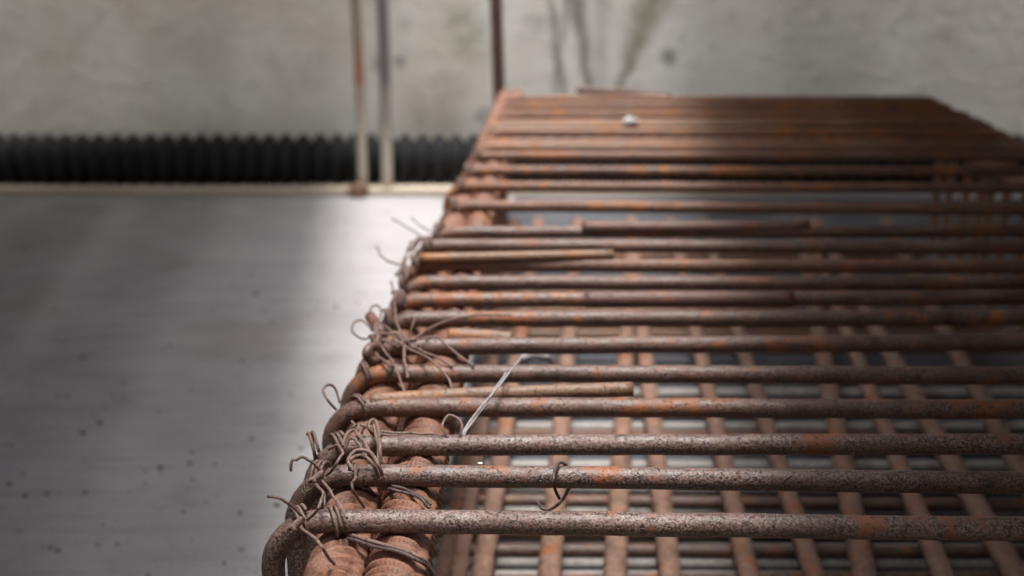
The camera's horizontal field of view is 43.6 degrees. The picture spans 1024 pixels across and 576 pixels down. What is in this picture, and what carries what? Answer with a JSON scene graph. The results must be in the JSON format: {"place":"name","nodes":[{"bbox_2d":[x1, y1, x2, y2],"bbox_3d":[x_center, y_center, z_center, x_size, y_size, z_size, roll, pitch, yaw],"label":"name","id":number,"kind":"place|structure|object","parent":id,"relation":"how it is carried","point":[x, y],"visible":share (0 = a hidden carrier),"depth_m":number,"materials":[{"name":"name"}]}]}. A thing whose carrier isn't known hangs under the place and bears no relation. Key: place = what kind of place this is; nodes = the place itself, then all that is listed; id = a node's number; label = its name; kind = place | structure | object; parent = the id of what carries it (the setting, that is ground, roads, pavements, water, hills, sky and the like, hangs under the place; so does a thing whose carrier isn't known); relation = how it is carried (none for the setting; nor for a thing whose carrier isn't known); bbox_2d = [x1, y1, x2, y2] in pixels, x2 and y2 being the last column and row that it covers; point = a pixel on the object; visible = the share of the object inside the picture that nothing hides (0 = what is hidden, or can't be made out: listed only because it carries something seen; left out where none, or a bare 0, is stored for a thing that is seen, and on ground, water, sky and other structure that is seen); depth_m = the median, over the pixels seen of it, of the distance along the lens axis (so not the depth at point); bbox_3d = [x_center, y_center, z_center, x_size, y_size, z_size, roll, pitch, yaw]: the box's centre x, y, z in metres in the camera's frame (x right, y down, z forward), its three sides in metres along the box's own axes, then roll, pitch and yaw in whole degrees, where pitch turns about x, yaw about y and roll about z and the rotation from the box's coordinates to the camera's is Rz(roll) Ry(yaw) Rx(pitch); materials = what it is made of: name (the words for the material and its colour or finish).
{"place":"outdoors","nodes":[
{"label":"outdoors","id":0,"kind":"place"},
{"bbox_2d":[0,180,1021,575],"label":"slab","id":1,"kind":"structure","parent":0,"point":[288,248],"depth_m":1.64,"materials":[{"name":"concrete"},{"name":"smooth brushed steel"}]},
{"bbox_2d":[0,204,378,575],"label":"grit","id":2,"kind":"object","parent":1,"relation":"on","point":[144,470],"visible":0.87,"depth_m":1.40,"materials":[{"name":"grey gravel"}]},
{"bbox_2d":[347,182,368,197],"bbox_3d":[-0.301,-0.192,2.526,0.042,0.037,0.043,7,18,22],"label":"soil clod","id":3,"kind":"object","parent":1,"relation":"on","point":[358,190],"visible":0.99,"depth_m":2.51,"materials":[{"name":"brown soil"}]},
{"bbox_2d":[0,185,789,195],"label":"timber batten","id":4,"kind":"object","parent":1,"relation":"on","point":[207,190],"visible":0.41,"depth_m":2.53,"materials":[{"name":"beige wood"}]},
{"bbox_2d":[351,0,367,185],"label":"stake","id":5,"kind":"object","parent":4,"relation":"on","point":[359,87],"visible":0.98,"depth_m":2.48,"materials":[{"name":"grey metal"}]},
{"bbox_2d":[377,0,392,188],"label":"stake","id":6,"kind":"object","parent":4,"relation":"on","point":[385,89],"visible":1,"depth_m":2.48,"materials":[{"name":"grey metal"}]},
{"bbox_2d":[490,0,509,225],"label":"upright bar","id":7,"kind":"object","parent":1,"relation":"on","point":[497,44],"visible":0.39,"depth_m":2.16,"materials":[{"name":"metal"}]},
{"bbox_2d":[0,0,1023,180],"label":"concrete wall","id":8,"kind":"structure","parent":1,"relation":"on","point":[193,69],"depth_m":2.59,"materials":[{"name":"grey concrete"}]},
{"bbox_2d":[0,134,1023,184],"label":"drain pipe","id":9,"kind":"object","parent":1,"relation":"on","point":[169,159],"visible":0.53,"depth_m":2.56,"materials":[{"name":"black plastic"}]},
{"bbox_2d":[436,196,1023,570],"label":"sheet","id":10,"kind":"object","parent":1,"relation":"on","point":[553,218],"visible":0.14,"depth_m":1.64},
{"bbox_2d":[261,87,1023,575],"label":"rebar cage","id":11,"kind":"object","parent":10,"relation":"on","point":[369,497],"visible":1,"depth_m":1.06,"materials":[{"name":"metal"}]},
{"bbox_2d":[536,461,570,510],"bbox_3d":[0.025,0.104,0.682,0.011,0.022,0.031,14,22,38],"label":"wire hook","id":12,"kind":"object","parent":11,"relation":"hanging from","point":[558,463],"visible":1,"depth_m":0.68,"materials":[{"name":"grey metal"}]},
{"bbox_2d":[624,117,638,124],"bbox_3d":[0.160,-0.225,1.720,0.021,0.010,0.016,0,17,0],"label":"mortar crumb","id":13,"kind":"object","parent":11,"relation":"on","point":[630,121],"visible":1,"depth_m":1.71,"materials":[{"name":"white concrete"}]}
]}

